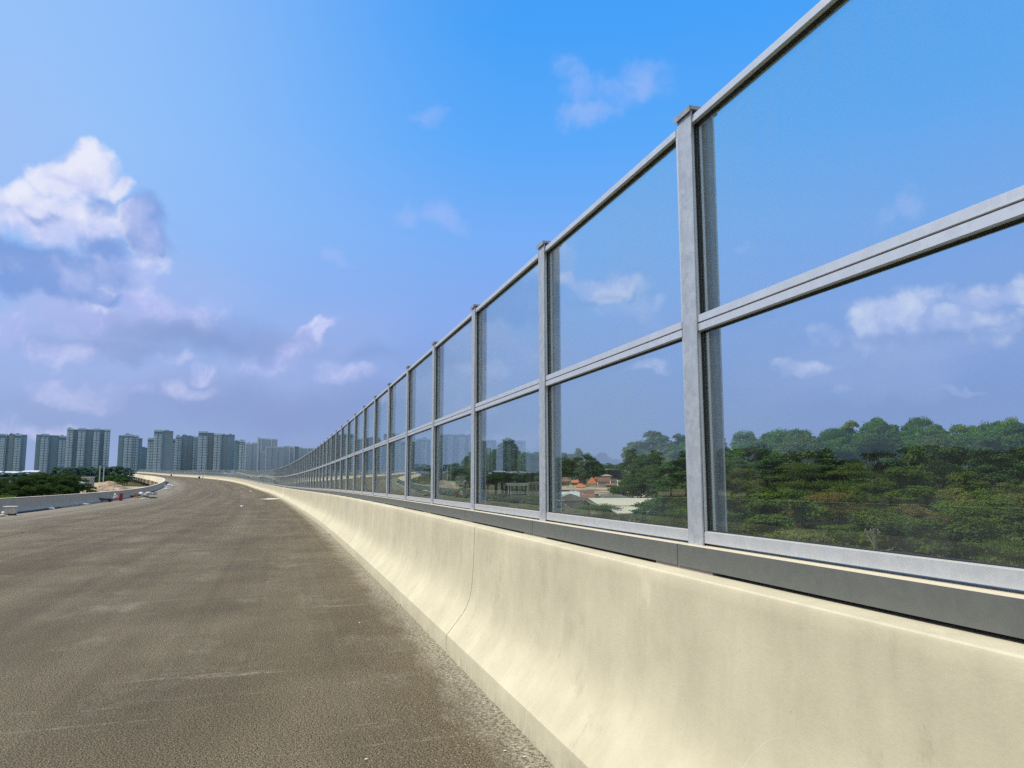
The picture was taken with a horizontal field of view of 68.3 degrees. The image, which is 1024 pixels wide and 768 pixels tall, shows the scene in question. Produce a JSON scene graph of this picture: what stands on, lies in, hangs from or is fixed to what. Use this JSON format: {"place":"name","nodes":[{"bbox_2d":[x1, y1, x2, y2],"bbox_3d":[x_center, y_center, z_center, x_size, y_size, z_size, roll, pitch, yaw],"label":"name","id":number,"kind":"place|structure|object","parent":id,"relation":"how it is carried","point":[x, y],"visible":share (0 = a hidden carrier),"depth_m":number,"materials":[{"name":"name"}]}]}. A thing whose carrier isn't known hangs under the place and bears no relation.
{"place":"outdoors","nodes":[
{"label":"outdoors","id":0,"kind":"place"},
{"bbox_2d":[0,433,26,471],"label":"apartment tower","id":1,"kind":"structure","parent":0,"point":[13,447],"depth_m":1348.98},
{"bbox_2d":[34,434,66,473],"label":"apartment tower","id":2,"kind":"structure","parent":0,"point":[50,451],"depth_m":1327.35,"materials":[{"name":"concrete"}]},
{"bbox_2d":[65,427,110,475],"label":"apartment tower","id":3,"kind":"structure","parent":0,"point":[85,447],"depth_m":1299.09,"materials":[{"name":"concrete"}]},
{"bbox_2d":[117,433,142,472],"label":"apartment tower","id":4,"kind":"structure","parent":0,"point":[129,450],"depth_m":1246.16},
{"bbox_2d":[146,430,175,469],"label":"apartment tower","id":5,"kind":"structure","parent":0,"point":[161,449],"depth_m":1216.57,"materials":[{"name":"concrete"}]},
{"bbox_2d":[174,434,197,472],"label":"apartment tower","id":6,"kind":"structure","parent":0,"point":[186,450],"depth_m":1297.68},
{"bbox_2d":[197,431,234,469],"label":"apartment tower","id":7,"kind":"structure","parent":0,"point":[215,451],"depth_m":1276.79,"materials":[{"name":"concrete"}]},
{"bbox_2d":[233,440,244,469],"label":"apartment tower","id":8,"kind":"structure","parent":0,"point":[239,454],"depth_m":1256.21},
{"bbox_2d":[244,442,256,469],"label":"apartment tower","id":9,"kind":"structure","parent":0,"point":[250,456],"depth_m":1543.91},
{"bbox_2d":[256,437,277,469],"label":"apartment tower","id":10,"kind":"structure","parent":0,"point":[262,443],"depth_m":1644.92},
{"bbox_2d":[260,446,283,469],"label":"apartment tower","id":11,"kind":"structure","parent":0,"point":[271,457],"depth_m":1494.26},
{"bbox_2d":[0,473,554,767],"bbox_3d":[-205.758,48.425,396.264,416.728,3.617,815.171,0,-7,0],"label":"road","id":12,"kind":"structure","parent":0,"point":[188,622],"depth_m":7.79,"materials":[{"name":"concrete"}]},
{"bbox_2d":[0,474,165,512],"bbox_3d":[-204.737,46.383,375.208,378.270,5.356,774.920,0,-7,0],"label":"concrete barrier","id":13,"kind":"object","parent":12,"relation":"on","point":[36,503],"visible":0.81,"depth_m":71.40,"materials":[{"name":"concrete"}]},
{"bbox_2d":[137,472,1023,767],"bbox_3d":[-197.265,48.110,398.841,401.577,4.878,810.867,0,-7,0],"label":"concrete barrier","id":14,"kind":"object","parent":12,"relation":"on","point":[565,654],"visible":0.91,"depth_m":3.73,"materials":[{"name":"concrete"}]},
{"bbox_2d":[138,0,1023,638],"bbox_3d":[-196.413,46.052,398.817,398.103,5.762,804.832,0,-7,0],"label":"glass noise barrier","id":15,"kind":"object","parent":14,"relation":"on","point":[346,460],"visible":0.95,"depth_m":4.16,"materials":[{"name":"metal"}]},
{"bbox_2d":[283,446,298,465],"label":"apartment tower","id":16,"kind":"structure","parent":0,"point":[291,454],"depth_m":1553.63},
{"bbox_2d":[9,474,962,557],"bbox_3d":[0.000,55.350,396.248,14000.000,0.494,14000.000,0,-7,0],"label":"ground","id":17,"kind":"structure","parent":0,"point":[423,482],"depth_m":530.68,"materials":[{"name":"soil"}]},
{"bbox_2d":[3,484,31,496],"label":"tree","id":18,"kind":"object","parent":17,"relation":"on","point":[16,489],"visible":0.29,"depth_m":128.53,"materials":[{"name":"green plant"}]},
{"bbox_2d":[11,477,38,496],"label":"tree","id":19,"kind":"object","parent":17,"relation":"on","point":[21,482],"visible":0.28,"depth_m":148.52,"materials":[{"name":"green plant"}]},
{"bbox_2d":[19,485,59,496],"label":"tree","id":20,"kind":"object","parent":17,"relation":"on","point":[36,491],"visible":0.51,"depth_m":134.50,"materials":[{"name":"green plant"}]},
{"bbox_2d":[34,474,60,495],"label":"tree","id":21,"kind":"object","parent":17,"relation":"on","point":[45,479],"visible":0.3,"depth_m":168.43,"materials":[{"name":"green plant"}]},
{"bbox_2d":[39,482,66,495],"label":"tree","id":22,"kind":"object","parent":17,"relation":"on","point":[56,490],"visible":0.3,"depth_m":138.24,"materials":[{"name":"green plant"}]},
{"bbox_2d":[53,477,79,488],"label":"tree","id":23,"kind":"object","parent":17,"relation":"on","point":[68,483],"visible":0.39,"depth_m":173.49,"materials":[{"name":"green plant"}]},
{"bbox_2d":[68,478,97,493],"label":"tree","id":24,"kind":"object","parent":17,"relation":"on","point":[83,487],"visible":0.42,"depth_m":189.43,"materials":[{"name":"green plant"}]},
{"bbox_2d":[380,488,428,497],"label":"tree","id":25,"kind":"object","parent":17,"relation":"on","point":[402,492],"visible":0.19,"depth_m":105.36,"materials":[{"name":"green plant"}]},
{"bbox_2d":[444,487,470,500],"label":"tree","id":26,"kind":"object","parent":17,"relation":"on","point":[462,493],"visible":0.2,"depth_m":113.31,"materials":[{"name":"green plant"}]},
{"bbox_2d":[445,465,470,490],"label":"tree","id":27,"kind":"object","parent":17,"relation":"on","point":[453,477],"visible":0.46,"depth_m":301.99,"materials":[{"name":"green plant"}]},
{"bbox_2d":[486,464,504,493],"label":"tree","id":28,"kind":"object","parent":17,"relation":"on","point":[490,476],"visible":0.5,"depth_m":288.69,"materials":[{"name":"green plant"}]},
{"bbox_2d":[486,447,507,492],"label":"tree","id":29,"kind":"object","parent":17,"relation":"on","point":[493,454],"visible":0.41,"depth_m":296.76,"materials":[{"name":"green plant"}]},
{"bbox_2d":[486,465,511,494],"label":"tree","id":30,"kind":"object","parent":17,"relation":"on","point":[506,473],"visible":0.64,"depth_m":289.15,"materials":[{"name":"green plant"}]},
{"bbox_2d":[486,437,532,494],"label":"tree","id":31,"kind":"object","parent":17,"relation":"on","point":[508,446],"visible":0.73,"depth_m":295.66,"materials":[{"name":"green plant"}]},
{"bbox_2d":[502,495,531,505],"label":"tree","id":32,"kind":"object","parent":17,"relation":"on","point":[515,498],"visible":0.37,"depth_m":107.03,"materials":[{"name":"green plant"}]},
{"bbox_2d":[505,501,538,509],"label":"tree","id":33,"kind":"object","parent":17,"relation":"on","point":[526,505],"visible":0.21,"depth_m":87.77,"materials":[{"name":"green plant"}]},
{"bbox_2d":[511,460,538,481],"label":"tree","id":34,"kind":"object","parent":17,"relation":"on","point":[527,470],"visible":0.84,"depth_m":279.38,"materials":[{"name":"green plant"}]},
{"bbox_2d":[516,452,538,491],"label":"tree","id":35,"kind":"object","parent":17,"relation":"on","point":[531,456],"visible":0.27,"depth_m":351.18,"materials":[{"name":"green plant"}]},
{"bbox_2d":[528,482,538,501],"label":"block building","id":36,"kind":"structure","parent":17,"relation":"on","point":[533,488],"depth_m":196.97,"materials":[{"name":"grey paint"}]},
{"bbox_2d":[568,503,630,520],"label":"tree","id":37,"kind":"object","parent":17,"relation":"on","point":[598,508],"visible":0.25,"depth_m":60.53,"materials":[{"name":"green plant"}]},
{"bbox_2d":[605,469,622,479],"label":"warehouse","id":38,"kind":"structure","parent":17,"relation":"on","point":[616,474],"depth_m":551.42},
{"bbox_2d":[587,498,661,522],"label":"long hall","id":39,"kind":"structure","parent":17,"relation":"on","point":[626,503],"depth_m":130.41,"materials":[{"name":"grey paint"}]},
{"bbox_2d":[624,456,686,521],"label":"forest tree","id":40,"kind":"object","parent":17,"relation":"on","point":[654,507],"visible":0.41,"depth_m":109.55,"materials":[{"name":"green plant"}]},
{"bbox_2d":[643,448,685,503],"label":"forest tree","id":41,"kind":"object","parent":17,"relation":"on","point":[681,452],"visible":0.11,"depth_m":122.20,"materials":[{"name":"green plant"}]},
{"bbox_2d":[652,505,687,524],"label":"tree","id":42,"kind":"object","parent":17,"relation":"on","point":[670,515],"visible":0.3,"depth_m":56.62,"materials":[{"name":"green plant"}]},
{"bbox_2d":[645,496,731,522],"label":"canopy tree","id":43,"kind":"object","parent":17,"relation":"on","point":[678,501],"visible":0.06,"depth_m":62.98,"materials":[{"name":"green plant"}]},
{"bbox_2d":[665,482,744,528],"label":"canopy tree","id":44,"kind":"object","parent":17,"relation":"on","point":[680,491],"visible":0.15,"depth_m":74.18,"materials":[{"name":"green plant"}]},
{"bbox_2d":[662,508,763,535],"bbox_3d":[14.355,11.650,51.774,9.780,6.403,8.803,1,-7,-5],"label":"canopy tree","id":45,"kind":"object","parent":17,"relation":"on","point":[734,524],"visible":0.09,"depth_m":51.78,"materials":[{"name":"green plant"}]},
{"bbox_2d":[726,476,745,500],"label":"canopy tree","id":46,"kind":"object","parent":17,"relation":"on","point":[736,486],"visible":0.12,"depth_m":91.20,"materials":[{"name":"green plant"}]},
{"bbox_2d":[725,456,748,528],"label":"forest tree","id":47,"kind":"object","parent":17,"relation":"on","point":[738,461],"visible":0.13,"depth_m":116.01,"materials":[{"name":"green plant"}]},
{"bbox_2d":[725,461,751,504],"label":"forest tree","id":48,"kind":"object","parent":17,"relation":"on","point":[728,464],"visible":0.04,"depth_m":107.96,"materials":[{"name":"green plant"}]},
{"bbox_2d":[728,467,765,506],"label":"canopy tree","id":49,"kind":"object","parent":17,"relation":"on","point":[748,483],"visible":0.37,"depth_m":100.31,"materials":[{"name":"green plant"}]},
{"bbox_2d":[731,441,779,488],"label":"forest tree","id":50,"kind":"object","parent":17,"relation":"on","point":[755,451],"visible":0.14,"depth_m":123.70,"materials":[{"name":"green plant"}]},
{"bbox_2d":[733,514,798,534],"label":"canopy tree","id":51,"kind":"object","parent":17,"relation":"on","point":[775,522],"visible":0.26,"depth_m":54.50,"materials":[{"name":"green plant"}]},
{"bbox_2d":[729,454,810,510],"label":"forest tree","id":52,"kind":"object","parent":17,"relation":"on","point":[769,462],"visible":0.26,"depth_m":106.05,"materials":[{"name":"green plant"}]},
{"bbox_2d":[730,486,829,528],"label":"canopy tree","id":53,"kind":"object","parent":17,"relation":"on","point":[745,511],"visible":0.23,"depth_m":74.58,"materials":[{"name":"green plant"}]},
{"bbox_2d":[764,427,806,470],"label":"forest tree","id":54,"kind":"object","parent":17,"relation":"on","point":[778,436],"visible":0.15,"depth_m":141.59,"materials":[{"name":"green plant"}]},
{"bbox_2d":[743,488,832,534],"bbox_3d":[22.317,12.388,62.577,8.009,7.456,9.323,5,-8,-38],"label":"canopy tree","id":55,"kind":"object","parent":17,"relation":"on","point":[805,510],"visible":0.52,"depth_m":61.76,"materials":[{"name":"green plant"}]},
{"bbox_2d":[758,461,843,529],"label":"canopy tree","id":56,"kind":"object","parent":17,"relation":"on","point":[793,467],"visible":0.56,"depth_m":98.08,"materials":[{"name":"green plant"}]},
{"bbox_2d":[763,527,839,543],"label":"canopy tree","id":57,"kind":"object","parent":17,"relation":"on","point":[808,535],"visible":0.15,"depth_m":36.66,"materials":[{"name":"green plant"}]},
{"bbox_2d":[770,433,838,528],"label":"forest tree","id":58,"kind":"object","parent":17,"relation":"on","point":[785,452],"visible":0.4,"depth_m":112.78,"materials":[{"name":"green plant"}]},
{"bbox_2d":[759,524,885,549],"bbox_3d":[16.985,10.653,41.429,7.445,5.987,8.138,-3,-7,21],"label":"canopy tree","id":59,"kind":"object","parent":17,"relation":"on","point":[840,533],"visible":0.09,"depth_m":40.06,"materials":[{"name":"green plant"}]},
{"bbox_2d":[779,491,873,529],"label":"canopy tree","id":60,"kind":"object","parent":17,"relation":"on","point":[832,498],"visible":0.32,"depth_m":68.15,"materials":[{"name":"green plant"}]},
{"bbox_2d":[821,428,850,445],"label":"forest tree","id":61,"kind":"object","parent":17,"relation":"on","point":[840,434],"visible":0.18,"depth_m":141.78,"materials":[{"name":"green plant"}]},
{"bbox_2d":[800,482,887,521],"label":"canopy tree","id":62,"kind":"object","parent":17,"relation":"on","point":[864,498],"visible":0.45,"depth_m":75.57,"materials":[{"name":"green plant"}]},
{"bbox_2d":[806,444,885,521],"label":"forest tree","id":63,"kind":"object","parent":17,"relation":"on","point":[837,452],"visible":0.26,"depth_m":109.06,"materials":[{"name":"green plant"}]},
{"bbox_2d":[840,420,859,436],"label":"forest tree","id":64,"kind":"object","parent":17,"relation":"on","point":[849,426],"visible":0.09,"depth_m":163.42,"materials":[{"name":"green plant"}]},
{"bbox_2d":[816,461,904,510],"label":"canopy tree","id":65,"kind":"object","parent":17,"relation":"on","point":[858,466],"visible":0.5,"depth_m":97.76,"materials":[{"name":"green plant"}]},
{"bbox_2d":[851,421,891,442],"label":"forest tree","id":66,"kind":"object","parent":17,"relation":"on","point":[869,426],"visible":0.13,"depth_m":151.03,"materials":[{"name":"green plant"}]},
{"bbox_2d":[845,442,897,492],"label":"forest tree","id":67,"kind":"object","parent":17,"relation":"on","point":[864,456],"visible":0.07,"depth_m":113.98,"materials":[{"name":"green plant"}]},
{"bbox_2d":[864,529,879,548],"bbox_3d":[15.964,9.526,33.144,0.640,6.255,0.276,-2,-7,17],"label":"utility pole","id":68,"kind":"object","parent":17,"relation":"on","point":[874,532],"visible":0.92,"depth_m":33.38,"materials":[{"name":"grey concrete"}]},
{"bbox_2d":[840,433,906,507],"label":"forest tree","id":69,"kind":"object","parent":17,"relation":"on","point":[868,443],"visible":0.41,"depth_m":110.44,"materials":[{"name":"green plant"}]},
{"bbox_2d":[843,513,920,553],"bbox_3d":[21.633,10.764,44.138,6.390,6.375,5.490,-3,-7,23],"label":"canopy tree","id":70,"kind":"object","parent":17,"relation":"on","point":[889,535],"visible":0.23,"depth_m":43.83,"materials":[{"name":"green plant"}]},
{"bbox_2d":[837,508,932,555],"bbox_3d":[25.256,11.677,51.727,7.099,6.362,7.759,-4,-8,31],"label":"canopy tree","id":71,"kind":"object","parent":17,"relation":"on","point":[914,540],"visible":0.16,"depth_m":50.58,"materials":[{"name":"green plant"}]},
{"bbox_2d":[864,432,913,487],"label":"forest tree","id":72,"kind":"object","parent":17,"relation":"on","point":[896,440],"visible":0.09,"depth_m":117.89,"materials":[{"name":"green plant"}]},
{"bbox_2d":[870,466,934,511],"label":"canopy tree","id":73,"kind":"object","parent":17,"relation":"on","point":[917,477],"visible":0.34,"depth_m":98.76,"materials":[{"name":"green plant"}]},
{"bbox_2d":[876,485,952,542],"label":"canopy tree","id":74,"kind":"object","parent":17,"relation":"on","point":[913,494],"visible":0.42,"depth_m":74.09,"materials":[{"name":"green plant"}]},
{"bbox_2d":[879,503,955,536],"bbox_3d":[33.926,13.312,64.932,6.775,6.182,8.352,2,-7,-15],"label":"canopy tree","id":75,"kind":"object","parent":17,"relation":"on","point":[918,511],"visible":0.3,"depth_m":63.10,"materials":[{"name":"green plant"}]},
{"bbox_2d":[900,416,936,435],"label":"forest tree","id":76,"kind":"object","parent":17,"relation":"on","point":[914,422],"visible":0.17,"depth_m":162.21,"materials":[{"name":"green plant"}]},
{"bbox_2d":[899,425,944,468],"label":"forest tree","id":77,"kind":"object","parent":17,"relation":"on","point":[922,432],"visible":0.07,"depth_m":131.60,"materials":[{"name":"green plant"}]},
{"bbox_2d":[898,433,963,511],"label":"forest tree","id":78,"kind":"object","parent":17,"relation":"on","point":[915,457],"visible":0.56,"depth_m":105.70,"materials":[{"name":"green plant"}]},
{"bbox_2d":[907,443,987,491],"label":"forest tree","id":79,"kind":"object","parent":17,"relation":"on","point":[964,465],"visible":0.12,"depth_m":110.77,"materials":[{"name":"green plant"}]},
{"bbox_2d":[925,487,1006,510],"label":"canopy tree","id":80,"kind":"object","parent":17,"relation":"on","point":[955,496],"visible":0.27,"depth_m":76.97,"materials":[{"name":"green plant"}]},
{"bbox_2d":[947,424,984,437],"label":"forest tree","id":81,"kind":"object","parent":17,"relation":"on","point":[956,429],"visible":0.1,"depth_m":145.54,"materials":[{"name":"green plant"}]},
{"bbox_2d":[914,515,1019,559],"bbox_3d":[25.871,10.652,43.058,6.742,6.352,6.212,3,-7,-25],"label":"canopy tree","id":82,"kind":"object","parent":17,"relation":"on","point":[965,535],"visible":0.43,"depth_m":42.10,"materials":[{"name":"green plant"}]},
{"bbox_2d":[919,523,1016,559],"bbox_3d":[30.675,11.905,50.421,7.853,5.574,7.428,-4,-8,32],"label":"canopy tree","id":83,"kind":"object","parent":17,"relation":"on","point":[1004,528],"visible":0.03,"depth_m":49.97,"materials":[{"name":"green plant"}]},
{"bbox_2d":[939,471,997,521],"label":"canopy tree","id":84,"kind":"object","parent":17,"relation":"on","point":[962,480],"visible":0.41,"depth_m":98.44,"materials":[{"name":"green plant"}]},
{"bbox_2d":[928,488,1023,535],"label":"canopy tree","id":85,"kind":"object","parent":17,"relation":"on","point":[984,506],"visible":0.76,"depth_m":63.78,"materials":[{"name":"green plant"}]},
{"bbox_2d":[958,436,1001,495],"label":"forest tree","id":86,"kind":"object","parent":17,"relation":"on","point":[966,441],"visible":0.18,"depth_m":121.83,"materials":[{"name":"green plant"}]},
{"bbox_2d":[967,425,1008,471],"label":"forest tree","id":87,"kind":"object","parent":17,"relation":"on","point":[996,432],"visible":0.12,"depth_m":126.22,"materials":[{"name":"green plant"}]},
{"bbox_2d":[964,436,1022,493],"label":"forest tree","id":88,"kind":"object","parent":17,"relation":"on","point":[983,448],"visible":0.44,"depth_m":109.43,"materials":[{"name":"green plant"}]},
{"bbox_2d":[970,538,1023,565],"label":"canopy tree","id":89,"kind":"object","parent":17,"relation":"on","point":[1012,546],"visible":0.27,"depth_m":34.40,"materials":[{"name":"green plant"}]},
{"bbox_2d":[986,505,1023,538],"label":"canopy tree","id":90,"kind":"object","parent":17,"relation":"on","point":[1014,517],"visible":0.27,"depth_m":53.36,"materials":[{"name":"green plant"}]},
{"bbox_2d":[988,433,1023,487],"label":"forest tree","id":91,"kind":"object","parent":17,"relation":"on","point":[1014,445],"visible":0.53,"depth_m":109.08,"materials":[{"name":"green plant"}]},
{"bbox_2d":[991,482,1023,509],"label":"canopy tree","id":92,"kind":"object","parent":17,"relation":"on","point":[1009,495],"visible":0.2,"depth_m":81.81,"materials":[{"name":"green plant"}]},
{"bbox_2d":[996,422,1023,488],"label":"forest tree","id":93,"kind":"object","parent":17,"relation":"on","point":[1017,428],"visible":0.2,"depth_m":121.28,"materials":[{"name":"green plant"}]},
{"bbox_2d":[0,0,1023,473],"label":"sky","id":94,"kind":"structure","parent":0,"point":[248,220],"materials":[{"name":"blue"}]},
{"bbox_2d":[562,484,627,493],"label":"bare earth","id":95,"kind":"structure","parent":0,"point":[599,490],"depth_m":383.56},
{"bbox_2d":[562,453,580,483],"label":"tree","id":96,"kind":"object","parent":95,"relation":"on","point":[573,456],"visible":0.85,"depth_m":553.21,"materials":[{"name":"green plant"}]},
{"bbox_2d":[568,448,588,483],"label":"tree","id":97,"kind":"object","parent":95,"relation":"on","point":[578,452],"visible":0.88,"depth_m":553.87,"materials":[{"name":"green plant"}]},
{"bbox_2d":[579,452,595,483],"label":"tree","id":98,"kind":"object","parent":95,"relation":"on","point":[586,456],"visible":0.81,"depth_m":554.92,"materials":[{"name":"green plant"}]},
{"label":"bare earth","id":99,"kind":"structure","parent":0,"visible":0},
{"bbox_2d":[562,493,587,514],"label":"gabled shed","id":100,"kind":"structure","parent":99,"relation":"on","point":[570,501],"depth_m":145.57,"materials":[{"name":"grey paint"}]},
{"bbox_2d":[608,442,639,497],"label":"tree","id":101,"kind":"object","parent":99,"relation":"on","point":[620,466],"visible":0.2,"depth_m":182.94,"materials":[{"name":"green plant"}]},
{"bbox_2d":[610,469,654,497],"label":"tree","id":102,"kind":"object","parent":99,"relation":"on","point":[629,482],"visible":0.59,"depth_m":162.44,"materials":[{"name":"green plant"}]},
{"bbox_2d":[619,441,647,497],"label":"tree","id":103,"kind":"object","parent":99,"relation":"on","point":[628,456],"visible":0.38,"depth_m":177.32,"materials":[{"name":"green plant"}]},
{"bbox_2d":[618,430,669,485],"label":"tree","id":104,"kind":"object","parent":99,"relation":"on","point":[654,438],"visible":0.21,"depth_m":173.25,"materials":[{"name":"green plant"}]},
{"bbox_2d":[630,452,662,497],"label":"tree","id":105,"kind":"object","parent":99,"relation":"on","point":[647,458],"visible":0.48,"depth_m":162.75,"materials":[{"name":"green plant"}]},
{"bbox_2d":[635,464,665,491],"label":"tree","id":106,"kind":"object","parent":99,"relation":"on","point":[650,475],"visible":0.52,"depth_m":152.79,"materials":[{"name":"green plant"}]},
{"bbox_2d":[652,440,678,479],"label":"tree","id":107,"kind":"object","parent":99,"relation":"on","point":[669,447],"visible":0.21,"depth_m":168.80,"materials":[{"name":"green plant"}]},
{"bbox_2d":[730,430,758,445],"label":"forest tree","id":108,"kind":"object","parent":99,"relation":"on","point":[748,436],"visible":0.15,"depth_m":157.69,"materials":[{"name":"green plant"}]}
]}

